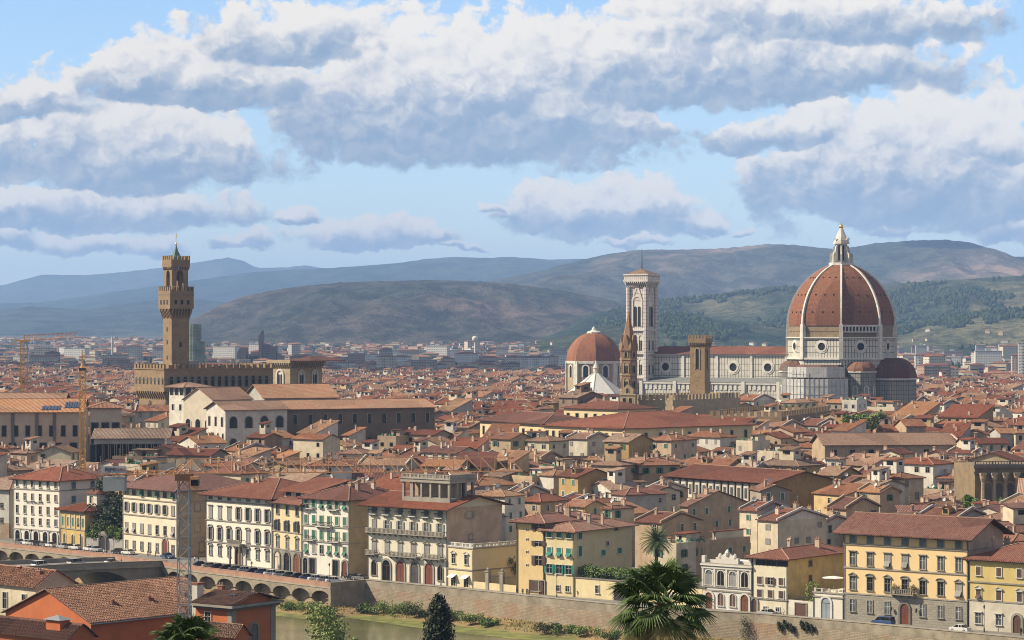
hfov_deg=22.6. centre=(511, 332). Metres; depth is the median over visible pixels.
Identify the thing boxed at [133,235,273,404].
town hall
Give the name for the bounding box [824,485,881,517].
house
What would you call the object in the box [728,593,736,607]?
window
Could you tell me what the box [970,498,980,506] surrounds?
roof garden tree
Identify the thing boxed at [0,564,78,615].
cream house
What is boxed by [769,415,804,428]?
house
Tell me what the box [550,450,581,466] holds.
house
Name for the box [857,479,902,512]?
house
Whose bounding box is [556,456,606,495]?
house
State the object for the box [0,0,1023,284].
sky
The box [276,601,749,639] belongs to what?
bank grass
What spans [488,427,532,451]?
house
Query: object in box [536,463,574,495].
house
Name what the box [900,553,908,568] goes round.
window
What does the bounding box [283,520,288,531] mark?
window
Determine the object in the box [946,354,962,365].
apartment block
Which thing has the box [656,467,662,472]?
window
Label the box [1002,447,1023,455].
house
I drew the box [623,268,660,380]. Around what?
bell tower
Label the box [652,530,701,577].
house
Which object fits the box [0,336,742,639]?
ground
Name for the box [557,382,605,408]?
house
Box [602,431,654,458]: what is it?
house
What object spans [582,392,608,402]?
house
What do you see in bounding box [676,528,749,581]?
house
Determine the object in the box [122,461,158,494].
house
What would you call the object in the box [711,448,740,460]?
house
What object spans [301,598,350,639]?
broadleaf tree
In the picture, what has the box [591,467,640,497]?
house
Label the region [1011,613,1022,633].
door
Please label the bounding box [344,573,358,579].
parked car
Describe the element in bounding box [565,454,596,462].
house
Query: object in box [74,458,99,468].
house
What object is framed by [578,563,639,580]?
hedge
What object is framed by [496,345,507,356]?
apartment block
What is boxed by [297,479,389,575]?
apartment house
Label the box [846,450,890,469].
house
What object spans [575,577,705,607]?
terrace wall
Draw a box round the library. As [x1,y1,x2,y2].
[0,398,89,458]
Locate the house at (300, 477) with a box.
[268,466,326,481]
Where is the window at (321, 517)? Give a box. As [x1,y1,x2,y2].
[319,515,323,524]
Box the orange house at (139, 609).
[1,575,206,639]
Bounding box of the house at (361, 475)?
[352,463,384,481]
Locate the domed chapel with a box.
[565,327,619,390]
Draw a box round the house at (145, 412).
[134,400,168,426]
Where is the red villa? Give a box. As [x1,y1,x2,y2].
[191,582,283,639]
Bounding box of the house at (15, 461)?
[7,457,22,465]
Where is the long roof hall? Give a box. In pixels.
[246,383,339,399]
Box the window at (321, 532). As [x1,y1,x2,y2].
[319,530,323,540]
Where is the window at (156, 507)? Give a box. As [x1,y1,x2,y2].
[154,504,159,513]
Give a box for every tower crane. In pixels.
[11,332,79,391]
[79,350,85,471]
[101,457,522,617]
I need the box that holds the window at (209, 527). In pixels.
[207,524,212,539]
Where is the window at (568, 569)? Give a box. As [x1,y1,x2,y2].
[564,564,573,574]
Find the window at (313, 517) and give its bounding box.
[311,514,315,523]
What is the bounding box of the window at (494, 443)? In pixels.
[492,440,497,445]
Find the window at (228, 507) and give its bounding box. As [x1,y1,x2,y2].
[226,506,231,519]
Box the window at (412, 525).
[409,521,416,533]
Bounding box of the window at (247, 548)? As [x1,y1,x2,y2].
[245,546,249,558]
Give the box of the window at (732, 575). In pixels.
[728,570,736,587]
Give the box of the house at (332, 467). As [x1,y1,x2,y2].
[301,451,353,486]
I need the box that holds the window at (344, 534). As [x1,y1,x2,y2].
[341,532,346,541]
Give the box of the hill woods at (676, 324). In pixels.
[0,274,1023,375]
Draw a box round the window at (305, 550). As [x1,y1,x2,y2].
[303,543,307,552]
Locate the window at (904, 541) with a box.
[901,538,908,545]
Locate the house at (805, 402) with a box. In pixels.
[780,395,818,409]
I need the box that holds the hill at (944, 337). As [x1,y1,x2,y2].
[526,307,1023,354]
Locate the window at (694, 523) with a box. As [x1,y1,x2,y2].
[693,522,696,529]
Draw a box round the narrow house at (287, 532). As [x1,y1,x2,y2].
[265,477,350,572]
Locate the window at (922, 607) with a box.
[918,603,925,617]
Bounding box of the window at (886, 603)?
[883,601,890,614]
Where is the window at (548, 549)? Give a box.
[545,546,551,555]
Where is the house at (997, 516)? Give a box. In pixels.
[980,502,1011,520]
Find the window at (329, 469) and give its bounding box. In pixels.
[326,468,331,474]
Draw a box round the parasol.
[822,576,842,590]
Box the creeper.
[805,581,820,601]
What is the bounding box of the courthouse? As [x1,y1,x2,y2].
[237,331,283,362]
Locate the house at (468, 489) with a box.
[467,485,477,494]
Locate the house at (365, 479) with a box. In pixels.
[353,476,370,483]
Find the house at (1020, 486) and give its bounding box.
[1016,478,1023,493]
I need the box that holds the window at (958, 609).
[954,606,961,619]
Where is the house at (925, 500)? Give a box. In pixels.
[907,496,929,504]
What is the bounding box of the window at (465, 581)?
[463,577,468,586]
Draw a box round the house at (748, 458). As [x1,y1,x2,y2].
[730,451,771,467]
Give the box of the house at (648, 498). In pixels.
[609,483,668,510]
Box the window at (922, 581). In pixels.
[918,577,926,594]
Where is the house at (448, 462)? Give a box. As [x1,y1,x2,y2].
[421,453,472,473]
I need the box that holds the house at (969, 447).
[945,437,989,456]
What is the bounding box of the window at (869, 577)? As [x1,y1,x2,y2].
[865,573,873,591]
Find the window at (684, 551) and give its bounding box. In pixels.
[682,549,687,556]
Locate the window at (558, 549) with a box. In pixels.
[555,547,562,556]
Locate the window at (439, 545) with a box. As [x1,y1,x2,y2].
[436,542,442,556]
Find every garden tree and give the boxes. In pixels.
[126,458,134,463]
[507,556,515,574]
[648,445,660,456]
[840,414,858,422]
[855,413,868,418]
[864,413,879,432]
[870,409,886,423]
[962,494,973,507]
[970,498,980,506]
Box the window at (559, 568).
[553,564,563,573]
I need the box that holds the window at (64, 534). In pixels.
[63,533,65,542]
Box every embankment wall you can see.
[0,542,364,606]
[365,579,1023,639]
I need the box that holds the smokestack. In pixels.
[111,336,112,354]
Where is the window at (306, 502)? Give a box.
[303,500,308,507]
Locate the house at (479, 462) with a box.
[455,448,498,476]
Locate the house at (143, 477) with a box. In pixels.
[134,471,165,480]
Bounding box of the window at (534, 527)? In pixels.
[531,524,544,530]
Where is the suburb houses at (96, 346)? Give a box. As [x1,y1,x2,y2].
[0,336,1017,377]
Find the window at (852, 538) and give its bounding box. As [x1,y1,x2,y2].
[849,535,855,542]
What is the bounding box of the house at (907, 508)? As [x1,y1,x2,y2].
[895,496,944,511]
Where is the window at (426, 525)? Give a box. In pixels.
[422,522,429,534]
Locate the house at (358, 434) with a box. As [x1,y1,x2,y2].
[341,425,367,442]
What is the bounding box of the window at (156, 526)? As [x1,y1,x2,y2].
[155,525,158,534]
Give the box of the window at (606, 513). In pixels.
[604,510,609,517]
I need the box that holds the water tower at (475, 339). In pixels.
[472,336,477,352]
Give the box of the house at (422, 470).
[400,467,442,473]
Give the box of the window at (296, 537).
[294,536,298,549]
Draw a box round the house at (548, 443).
[525,433,570,456]
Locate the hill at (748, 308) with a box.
[541,275,1023,341]
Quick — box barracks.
[809,432,956,461]
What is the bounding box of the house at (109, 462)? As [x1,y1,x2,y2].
[92,451,134,465]
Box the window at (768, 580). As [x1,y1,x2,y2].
[765,576,774,585]
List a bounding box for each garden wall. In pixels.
[86,531,122,549]
[473,567,515,591]
[788,595,812,616]
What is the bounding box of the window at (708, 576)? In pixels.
[704,569,713,585]
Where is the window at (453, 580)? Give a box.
[451,576,455,585]
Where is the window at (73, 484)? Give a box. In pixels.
[71,482,76,488]
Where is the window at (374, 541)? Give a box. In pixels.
[370,537,376,551]
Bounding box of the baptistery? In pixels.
[567,361,619,400]
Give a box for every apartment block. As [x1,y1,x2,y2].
[10,353,24,360]
[29,355,57,363]
[33,346,57,354]
[45,351,59,360]
[54,361,68,368]
[59,346,70,353]
[64,346,88,358]
[102,352,128,363]
[103,358,129,365]
[114,345,127,352]
[128,344,141,360]
[152,346,162,357]
[213,344,239,361]
[249,342,258,353]
[250,350,258,353]
[253,358,271,362]
[273,344,282,353]
[288,343,300,354]
[290,354,311,359]
[301,350,317,352]
[304,351,322,355]
[333,361,356,367]
[347,351,364,360]
[350,349,367,353]
[365,352,381,360]
[377,354,395,368]
[379,348,392,354]
[396,355,411,362]
[398,349,418,355]
[411,357,436,369]
[426,344,448,356]
[454,352,478,362]
[464,340,479,349]
[467,346,480,350]
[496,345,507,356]
[505,355,520,362]
[505,362,519,369]
[511,364,538,371]
[519,355,549,366]
[546,355,558,365]
[549,346,567,354]
[552,352,566,365]
[897,346,904,352]
[911,345,914,352]
[915,343,926,354]
[915,353,945,367]
[916,363,951,375]
[923,344,932,350]
[923,354,944,363]
[943,349,961,355]
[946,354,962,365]
[951,366,958,377]
[970,352,973,363]
[974,349,1001,365]
[975,344,985,350]
[985,371,1010,373]
[986,346,997,350]
[999,345,1017,358]
[1011,353,1017,370]
[1017,342,1023,373]
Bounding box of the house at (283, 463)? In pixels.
[263,454,309,471]
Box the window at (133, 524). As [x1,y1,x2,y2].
[131,522,135,531]
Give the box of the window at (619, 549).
[617,547,622,553]
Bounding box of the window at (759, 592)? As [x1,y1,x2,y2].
[756,589,762,597]
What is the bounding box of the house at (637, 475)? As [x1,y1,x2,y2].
[633,471,643,479]
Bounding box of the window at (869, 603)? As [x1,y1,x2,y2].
[866,600,873,613]
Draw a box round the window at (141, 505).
[139,503,143,512]
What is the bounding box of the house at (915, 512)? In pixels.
[896,507,921,514]
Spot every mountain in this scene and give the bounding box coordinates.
[0,257,317,302]
[0,257,583,309]
[0,299,224,335]
[487,240,1023,302]
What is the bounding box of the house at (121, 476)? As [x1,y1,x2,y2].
[108,472,133,498]
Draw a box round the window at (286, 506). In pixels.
[285,505,288,515]
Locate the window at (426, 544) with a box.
[423,541,429,555]
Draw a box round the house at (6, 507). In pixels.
[0,474,20,537]
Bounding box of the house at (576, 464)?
[566,460,584,468]
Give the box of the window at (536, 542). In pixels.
[531,540,544,545]
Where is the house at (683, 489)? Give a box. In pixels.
[646,476,689,509]
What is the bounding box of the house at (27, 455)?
[9,436,42,464]
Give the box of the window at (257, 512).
[254,508,260,521]
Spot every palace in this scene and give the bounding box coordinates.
[122,467,245,556]
[197,474,328,567]
[203,400,290,446]
[280,398,437,439]
[356,473,512,585]
[475,411,579,436]
[540,410,755,439]
[561,401,658,417]
[637,392,739,414]
[661,464,837,509]
[708,405,830,421]
[832,511,1014,627]
[954,461,1023,500]
[961,536,1023,633]
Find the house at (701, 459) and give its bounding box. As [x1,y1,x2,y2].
[683,451,740,466]
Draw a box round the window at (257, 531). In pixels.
[254,528,259,543]
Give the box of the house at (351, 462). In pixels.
[339,455,368,467]
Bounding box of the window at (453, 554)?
[450,550,455,563]
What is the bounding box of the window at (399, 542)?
[396,539,402,553]
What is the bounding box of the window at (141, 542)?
[140,541,143,550]
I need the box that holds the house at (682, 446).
[651,429,698,459]
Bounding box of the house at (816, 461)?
[806,457,826,463]
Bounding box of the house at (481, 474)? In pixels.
[461,461,483,476]
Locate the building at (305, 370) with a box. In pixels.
[266,356,345,383]
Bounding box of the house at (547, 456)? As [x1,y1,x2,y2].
[518,441,564,462]
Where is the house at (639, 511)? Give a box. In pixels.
[602,500,649,560]
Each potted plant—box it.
[891,583,898,593]
[906,584,916,591]
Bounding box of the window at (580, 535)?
[577,532,583,539]
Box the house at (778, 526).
[755,495,828,552]
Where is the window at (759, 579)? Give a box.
[756,576,762,584]
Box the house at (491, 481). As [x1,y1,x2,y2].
[474,465,518,489]
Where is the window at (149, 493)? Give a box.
[147,490,151,496]
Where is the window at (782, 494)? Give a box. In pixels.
[780,492,784,498]
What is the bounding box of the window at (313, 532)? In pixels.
[311,529,315,539]
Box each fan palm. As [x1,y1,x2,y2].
[147,612,219,639]
[604,555,716,639]
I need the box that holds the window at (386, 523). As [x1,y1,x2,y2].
[383,520,390,531]
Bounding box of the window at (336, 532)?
[335,531,339,541]
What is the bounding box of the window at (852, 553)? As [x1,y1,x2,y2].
[848,550,856,565]
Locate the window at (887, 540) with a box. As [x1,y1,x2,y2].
[884,537,890,544]
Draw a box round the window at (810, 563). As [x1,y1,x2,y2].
[808,559,813,566]
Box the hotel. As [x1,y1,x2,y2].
[8,462,103,544]
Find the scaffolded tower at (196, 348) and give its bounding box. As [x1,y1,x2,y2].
[189,324,204,363]
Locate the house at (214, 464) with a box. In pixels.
[200,450,262,469]
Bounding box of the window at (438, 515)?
[437,511,442,516]
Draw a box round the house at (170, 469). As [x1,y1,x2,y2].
[159,464,206,473]
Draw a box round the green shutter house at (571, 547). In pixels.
[537,510,639,596]
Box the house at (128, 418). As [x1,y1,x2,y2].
[122,410,134,426]
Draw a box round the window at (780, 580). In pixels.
[777,577,783,585]
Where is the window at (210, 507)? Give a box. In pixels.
[207,504,212,517]
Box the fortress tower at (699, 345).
[688,335,711,397]
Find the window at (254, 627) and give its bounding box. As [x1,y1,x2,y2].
[249,622,258,639]
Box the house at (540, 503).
[523,488,571,515]
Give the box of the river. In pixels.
[75,583,523,639]
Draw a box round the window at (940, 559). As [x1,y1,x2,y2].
[936,555,944,570]
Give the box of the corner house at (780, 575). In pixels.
[744,536,842,614]
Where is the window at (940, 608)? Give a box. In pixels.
[936,605,943,618]
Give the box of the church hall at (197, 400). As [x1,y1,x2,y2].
[181,386,253,427]
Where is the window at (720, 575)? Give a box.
[716,570,724,586]
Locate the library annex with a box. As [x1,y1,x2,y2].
[0,392,69,397]
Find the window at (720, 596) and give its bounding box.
[716,592,724,606]
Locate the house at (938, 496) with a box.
[924,488,953,501]
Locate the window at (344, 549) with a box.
[341,546,346,556]
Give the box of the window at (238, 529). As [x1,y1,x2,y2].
[235,527,240,541]
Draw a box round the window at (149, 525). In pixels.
[147,524,151,533]
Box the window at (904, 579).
[900,576,908,593]
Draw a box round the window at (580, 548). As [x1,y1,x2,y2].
[577,545,582,556]
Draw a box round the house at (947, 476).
[934,468,953,486]
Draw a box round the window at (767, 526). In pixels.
[765,524,769,529]
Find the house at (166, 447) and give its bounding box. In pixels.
[151,438,185,455]
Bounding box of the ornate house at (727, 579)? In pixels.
[700,549,752,611]
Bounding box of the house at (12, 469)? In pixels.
[7,457,33,475]
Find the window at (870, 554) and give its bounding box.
[865,551,873,566]
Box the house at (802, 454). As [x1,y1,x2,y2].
[801,449,806,459]
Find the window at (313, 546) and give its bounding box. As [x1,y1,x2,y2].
[311,544,315,553]
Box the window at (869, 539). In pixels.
[866,536,873,543]
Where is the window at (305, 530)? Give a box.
[303,529,307,538]
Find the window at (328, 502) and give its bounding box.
[326,501,331,508]
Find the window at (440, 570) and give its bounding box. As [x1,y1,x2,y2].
[436,565,443,580]
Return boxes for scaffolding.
[782,365,848,398]
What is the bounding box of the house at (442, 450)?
[419,441,480,459]
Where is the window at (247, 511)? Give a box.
[244,507,250,520]
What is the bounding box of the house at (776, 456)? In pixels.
[762,449,778,461]
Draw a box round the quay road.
[0,541,1023,636]
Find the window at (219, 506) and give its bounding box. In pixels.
[217,505,221,518]
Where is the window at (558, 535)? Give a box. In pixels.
[555,533,561,538]
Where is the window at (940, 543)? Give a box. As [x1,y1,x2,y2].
[937,540,943,547]
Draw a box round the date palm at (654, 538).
[639,525,672,562]
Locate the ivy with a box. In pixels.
[85,522,122,541]
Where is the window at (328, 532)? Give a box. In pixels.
[326,531,331,540]
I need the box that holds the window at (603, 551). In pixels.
[601,549,606,555]
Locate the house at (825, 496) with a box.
[811,476,864,514]
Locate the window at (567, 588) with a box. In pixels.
[564,585,569,592]
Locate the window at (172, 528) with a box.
[170,526,174,536]
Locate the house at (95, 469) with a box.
[81,456,131,475]
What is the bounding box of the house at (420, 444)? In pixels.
[397,438,429,455]
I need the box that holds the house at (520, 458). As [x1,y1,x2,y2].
[497,445,530,471]
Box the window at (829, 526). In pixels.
[828,525,831,532]
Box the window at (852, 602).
[848,598,855,611]
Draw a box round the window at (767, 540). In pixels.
[765,538,769,543]
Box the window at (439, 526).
[436,523,443,535]
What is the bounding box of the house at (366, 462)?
[357,451,422,470]
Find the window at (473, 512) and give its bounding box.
[465,511,474,518]
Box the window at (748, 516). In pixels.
[746,514,750,519]
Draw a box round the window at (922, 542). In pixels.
[919,539,925,546]
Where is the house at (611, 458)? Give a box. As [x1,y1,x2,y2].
[588,446,638,479]
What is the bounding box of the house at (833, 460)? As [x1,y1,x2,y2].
[824,450,848,465]
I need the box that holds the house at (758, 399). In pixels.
[740,391,775,405]
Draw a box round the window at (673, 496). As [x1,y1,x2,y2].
[671,494,675,499]
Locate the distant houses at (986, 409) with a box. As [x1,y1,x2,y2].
[0,360,1023,477]
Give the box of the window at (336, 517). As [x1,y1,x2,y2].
[334,516,339,525]
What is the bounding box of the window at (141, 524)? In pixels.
[139,523,143,532]
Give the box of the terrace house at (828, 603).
[812,587,843,618]
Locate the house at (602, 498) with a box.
[592,493,611,501]
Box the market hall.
[89,428,174,461]
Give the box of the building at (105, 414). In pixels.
[87,401,123,443]
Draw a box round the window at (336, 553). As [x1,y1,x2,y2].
[333,546,339,555]
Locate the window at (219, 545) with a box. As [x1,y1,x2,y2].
[217,543,221,555]
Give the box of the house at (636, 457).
[622,447,676,462]
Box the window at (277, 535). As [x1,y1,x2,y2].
[275,533,279,547]
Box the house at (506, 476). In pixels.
[483,462,529,480]
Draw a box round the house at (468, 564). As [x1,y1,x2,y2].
[446,540,515,587]
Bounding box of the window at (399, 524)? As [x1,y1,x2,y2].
[396,520,403,531]
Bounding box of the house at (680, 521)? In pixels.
[632,506,702,567]
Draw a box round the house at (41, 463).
[23,458,78,472]
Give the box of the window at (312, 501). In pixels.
[311,500,315,507]
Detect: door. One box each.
[14,529,20,540]
[23,529,29,539]
[33,530,39,539]
[42,531,48,541]
[51,531,57,544]
[161,538,168,554]
[234,547,241,564]
[273,550,280,569]
[283,551,290,570]
[293,552,300,572]
[302,556,308,572]
[309,557,315,573]
[332,559,338,575]
[341,559,348,575]
[381,558,391,580]
[395,559,405,581]
[409,560,419,582]
[423,562,434,584]
[538,580,544,594]
[613,582,624,600]
[703,590,714,608]
[739,593,749,611]
[750,597,758,611]
[794,602,806,615]
[819,595,831,618]
[898,602,910,624]
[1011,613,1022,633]
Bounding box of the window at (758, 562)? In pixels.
[756,559,766,565]
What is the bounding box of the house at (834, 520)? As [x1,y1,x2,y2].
[817,509,847,546]
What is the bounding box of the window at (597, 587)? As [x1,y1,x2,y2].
[594,585,599,593]
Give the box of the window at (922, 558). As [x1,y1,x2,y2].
[918,554,926,569]
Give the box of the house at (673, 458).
[654,451,684,463]
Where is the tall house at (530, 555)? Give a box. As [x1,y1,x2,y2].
[508,503,606,594]
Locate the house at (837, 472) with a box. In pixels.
[816,463,862,479]
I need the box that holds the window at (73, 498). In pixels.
[71,495,76,502]
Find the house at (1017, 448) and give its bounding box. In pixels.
[1013,440,1023,452]
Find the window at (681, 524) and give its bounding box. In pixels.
[680,523,683,530]
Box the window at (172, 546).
[171,545,174,553]
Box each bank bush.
[280,601,303,609]
[296,601,320,612]
[314,605,338,614]
[355,602,374,612]
[358,600,387,613]
[369,600,400,612]
[387,600,423,616]
[405,605,429,616]
[449,606,465,620]
[458,613,485,623]
[479,617,499,625]
[532,622,564,633]
[551,624,578,634]
[572,625,601,635]
[599,629,622,639]
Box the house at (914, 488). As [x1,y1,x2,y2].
[859,457,925,504]
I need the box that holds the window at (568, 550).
[565,548,571,557]
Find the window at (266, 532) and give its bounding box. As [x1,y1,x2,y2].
[264,529,269,544]
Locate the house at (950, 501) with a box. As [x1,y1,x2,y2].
[925,493,962,505]
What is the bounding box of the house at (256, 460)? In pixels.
[233,454,272,462]
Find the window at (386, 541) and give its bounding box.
[383,538,389,552]
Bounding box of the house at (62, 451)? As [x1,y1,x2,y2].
[35,441,83,466]
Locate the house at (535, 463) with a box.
[529,455,551,472]
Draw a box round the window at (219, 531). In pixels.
[216,525,222,540]
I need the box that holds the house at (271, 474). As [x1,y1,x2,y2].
[250,465,275,476]
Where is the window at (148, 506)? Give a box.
[146,503,151,513]
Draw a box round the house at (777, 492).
[748,476,791,505]
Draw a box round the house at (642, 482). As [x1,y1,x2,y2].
[633,480,647,486]
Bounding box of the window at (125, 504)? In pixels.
[123,501,128,511]
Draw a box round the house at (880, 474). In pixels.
[855,466,907,504]
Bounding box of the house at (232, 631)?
[196,621,252,639]
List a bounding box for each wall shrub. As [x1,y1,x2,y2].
[740,616,751,639]
[776,621,783,631]
[782,620,788,628]
[789,623,794,633]
[799,620,804,630]
[804,621,809,632]
[810,623,815,631]
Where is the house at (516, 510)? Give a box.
[475,483,527,540]
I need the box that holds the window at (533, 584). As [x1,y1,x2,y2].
[529,579,540,591]
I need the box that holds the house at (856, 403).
[842,395,866,411]
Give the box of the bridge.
[0,557,167,583]
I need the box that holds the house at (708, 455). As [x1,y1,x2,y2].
[683,452,709,461]
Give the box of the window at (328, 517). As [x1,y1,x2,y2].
[327,515,330,524]
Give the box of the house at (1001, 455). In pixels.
[965,446,1023,461]
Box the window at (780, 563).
[776,561,787,566]
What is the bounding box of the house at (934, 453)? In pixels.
[922,446,948,456]
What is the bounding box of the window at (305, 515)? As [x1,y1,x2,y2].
[304,514,308,523]
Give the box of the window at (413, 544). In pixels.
[409,540,415,554]
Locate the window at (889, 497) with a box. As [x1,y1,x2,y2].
[887,494,892,500]
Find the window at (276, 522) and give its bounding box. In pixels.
[274,519,279,530]
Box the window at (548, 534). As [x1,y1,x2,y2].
[545,532,552,537]
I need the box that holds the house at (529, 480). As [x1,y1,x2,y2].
[511,467,554,484]
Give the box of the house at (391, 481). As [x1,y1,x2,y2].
[369,470,429,490]
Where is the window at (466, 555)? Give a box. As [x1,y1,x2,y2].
[463,551,468,564]
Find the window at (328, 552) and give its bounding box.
[326,545,331,554]
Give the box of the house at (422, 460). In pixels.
[399,455,427,465]
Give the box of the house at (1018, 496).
[1001,492,1023,502]
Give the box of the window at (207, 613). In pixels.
[204,611,211,620]
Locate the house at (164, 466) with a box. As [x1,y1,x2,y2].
[119,456,175,473]
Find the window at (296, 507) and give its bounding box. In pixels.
[295,506,298,516]
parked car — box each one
[13,539,22,543]
[32,540,40,545]
[38,541,46,546]
[44,541,56,546]
[56,543,65,548]
[68,544,82,549]
[83,545,92,550]
[88,546,102,551]
[103,558,119,561]
[111,548,123,553]
[121,549,134,554]
[160,552,174,558]
[193,561,204,565]
[201,562,213,566]
[210,563,221,567]
[219,564,230,568]
[228,565,239,569]
[237,566,248,570]
[245,567,257,572]
[254,568,265,573]
[263,569,274,574]
[272,570,283,575]
[281,571,292,576]
[290,572,301,577]
[298,573,310,578]
[307,574,319,579]
[316,575,328,580]
[325,576,342,581]
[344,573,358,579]
[351,574,368,579]
[757,608,776,613]
[871,616,895,624]
[949,624,970,630]
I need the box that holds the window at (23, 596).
[21,593,26,600]
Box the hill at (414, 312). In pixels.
[156,280,625,347]
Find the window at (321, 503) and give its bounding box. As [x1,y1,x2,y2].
[318,501,323,508]
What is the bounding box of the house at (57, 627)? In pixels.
[0,615,98,639]
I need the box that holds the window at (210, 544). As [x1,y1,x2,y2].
[207,543,212,554]
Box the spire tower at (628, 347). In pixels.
[619,311,637,393]
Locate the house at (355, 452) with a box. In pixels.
[335,440,369,458]
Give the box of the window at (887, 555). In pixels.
[883,552,890,567]
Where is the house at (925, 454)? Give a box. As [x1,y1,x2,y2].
[915,451,933,457]
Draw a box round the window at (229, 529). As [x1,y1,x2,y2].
[226,526,231,539]
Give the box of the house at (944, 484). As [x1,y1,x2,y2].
[924,479,953,494]
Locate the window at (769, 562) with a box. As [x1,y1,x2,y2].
[767,560,777,565]
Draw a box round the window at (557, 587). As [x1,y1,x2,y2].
[555,585,560,591]
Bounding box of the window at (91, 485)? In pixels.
[90,480,95,487]
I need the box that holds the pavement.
[0,540,1023,634]
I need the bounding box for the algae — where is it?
[276,612,578,639]
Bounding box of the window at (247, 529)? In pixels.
[245,527,249,542]
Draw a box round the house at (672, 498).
[649,474,681,511]
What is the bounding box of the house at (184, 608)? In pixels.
[180,603,191,617]
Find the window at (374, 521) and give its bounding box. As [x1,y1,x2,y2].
[372,519,376,527]
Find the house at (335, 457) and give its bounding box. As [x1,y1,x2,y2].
[328,453,336,459]
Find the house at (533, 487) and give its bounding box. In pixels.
[508,477,555,494]
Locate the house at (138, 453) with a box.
[112,447,167,461]
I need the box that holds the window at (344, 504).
[341,502,346,509]
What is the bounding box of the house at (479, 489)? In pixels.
[449,472,490,493]
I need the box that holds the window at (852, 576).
[848,572,856,589]
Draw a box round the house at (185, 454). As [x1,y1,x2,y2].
[165,444,229,469]
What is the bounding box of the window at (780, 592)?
[777,590,784,599]
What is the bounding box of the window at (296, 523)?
[293,521,298,532]
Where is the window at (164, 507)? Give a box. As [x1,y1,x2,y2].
[162,505,167,514]
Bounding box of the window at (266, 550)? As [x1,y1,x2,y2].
[264,548,269,560]
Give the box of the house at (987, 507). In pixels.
[977,493,1020,514]
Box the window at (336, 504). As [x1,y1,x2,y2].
[334,501,339,509]
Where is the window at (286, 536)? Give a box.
[284,534,288,548]
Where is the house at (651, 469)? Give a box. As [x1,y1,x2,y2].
[630,454,682,484]
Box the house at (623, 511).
[600,493,636,564]
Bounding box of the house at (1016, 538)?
[1003,524,1023,545]
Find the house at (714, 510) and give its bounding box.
[678,486,748,538]
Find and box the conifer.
[420,593,455,639]
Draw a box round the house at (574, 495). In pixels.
[562,488,599,500]
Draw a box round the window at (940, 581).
[936,578,944,596]
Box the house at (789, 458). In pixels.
[764,446,822,473]
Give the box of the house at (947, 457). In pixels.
[934,449,967,465]
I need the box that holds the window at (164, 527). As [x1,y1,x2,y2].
[163,526,166,535]
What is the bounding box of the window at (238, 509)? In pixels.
[235,507,240,519]
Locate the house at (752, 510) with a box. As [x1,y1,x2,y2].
[737,495,789,554]
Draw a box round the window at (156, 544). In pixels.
[155,543,158,552]
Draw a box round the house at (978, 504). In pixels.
[961,501,999,508]
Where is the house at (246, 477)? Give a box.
[203,463,268,481]
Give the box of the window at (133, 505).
[131,502,136,511]
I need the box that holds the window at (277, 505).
[275,504,278,513]
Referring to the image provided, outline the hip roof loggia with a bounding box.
[163,382,212,424]
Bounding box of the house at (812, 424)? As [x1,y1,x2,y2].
[799,410,834,431]
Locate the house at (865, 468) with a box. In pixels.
[858,462,881,474]
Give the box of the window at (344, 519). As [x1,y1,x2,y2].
[341,517,346,525]
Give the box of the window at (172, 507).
[170,505,174,515]
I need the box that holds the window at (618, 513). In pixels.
[616,510,620,517]
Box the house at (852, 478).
[842,473,861,482]
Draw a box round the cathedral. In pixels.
[637,224,918,404]
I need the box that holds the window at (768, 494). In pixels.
[766,492,770,499]
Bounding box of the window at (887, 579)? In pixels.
[883,574,891,592]
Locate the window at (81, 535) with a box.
[79,535,82,546]
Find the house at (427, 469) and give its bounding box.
[397,467,433,475]
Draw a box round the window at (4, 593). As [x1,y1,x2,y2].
[1,591,7,609]
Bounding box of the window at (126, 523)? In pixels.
[123,522,128,531]
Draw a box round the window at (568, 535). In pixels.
[565,533,571,538]
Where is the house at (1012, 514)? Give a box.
[989,502,1023,534]
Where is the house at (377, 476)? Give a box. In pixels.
[373,468,421,479]
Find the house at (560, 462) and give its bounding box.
[539,458,574,469]
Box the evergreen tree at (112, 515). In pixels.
[78,473,126,536]
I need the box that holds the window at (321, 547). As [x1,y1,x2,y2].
[319,544,323,554]
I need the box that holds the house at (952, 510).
[920,502,986,516]
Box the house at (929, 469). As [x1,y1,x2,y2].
[904,447,953,487]
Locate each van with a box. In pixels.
[31,560,49,565]
[66,558,84,563]
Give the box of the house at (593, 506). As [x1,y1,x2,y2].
[563,486,606,514]
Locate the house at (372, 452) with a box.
[368,450,383,455]
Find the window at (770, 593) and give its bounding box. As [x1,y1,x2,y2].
[767,589,773,598]
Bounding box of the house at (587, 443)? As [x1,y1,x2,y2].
[565,428,609,455]
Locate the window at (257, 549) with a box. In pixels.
[254,547,259,559]
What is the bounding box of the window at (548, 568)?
[544,563,554,573]
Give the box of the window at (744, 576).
[740,571,748,587]
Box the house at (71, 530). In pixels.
[55,489,121,546]
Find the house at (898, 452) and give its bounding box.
[875,444,914,458]
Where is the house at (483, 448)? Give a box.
[476,444,495,451]
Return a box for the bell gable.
[619,384,637,403]
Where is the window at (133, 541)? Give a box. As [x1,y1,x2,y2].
[132,540,135,549]
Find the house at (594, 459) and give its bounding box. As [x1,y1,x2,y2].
[582,455,603,466]
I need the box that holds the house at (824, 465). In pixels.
[820,458,826,469]
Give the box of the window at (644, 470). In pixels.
[642,467,649,473]
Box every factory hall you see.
[393,350,476,356]
[508,352,548,355]
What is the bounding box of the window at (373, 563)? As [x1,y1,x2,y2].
[371,560,376,575]
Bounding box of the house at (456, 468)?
[442,466,460,473]
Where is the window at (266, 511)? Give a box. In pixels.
[264,509,269,522]
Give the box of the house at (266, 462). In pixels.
[256,457,267,470]
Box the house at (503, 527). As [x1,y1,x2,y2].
[502,515,508,541]
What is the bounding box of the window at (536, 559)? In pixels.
[531,555,544,565]

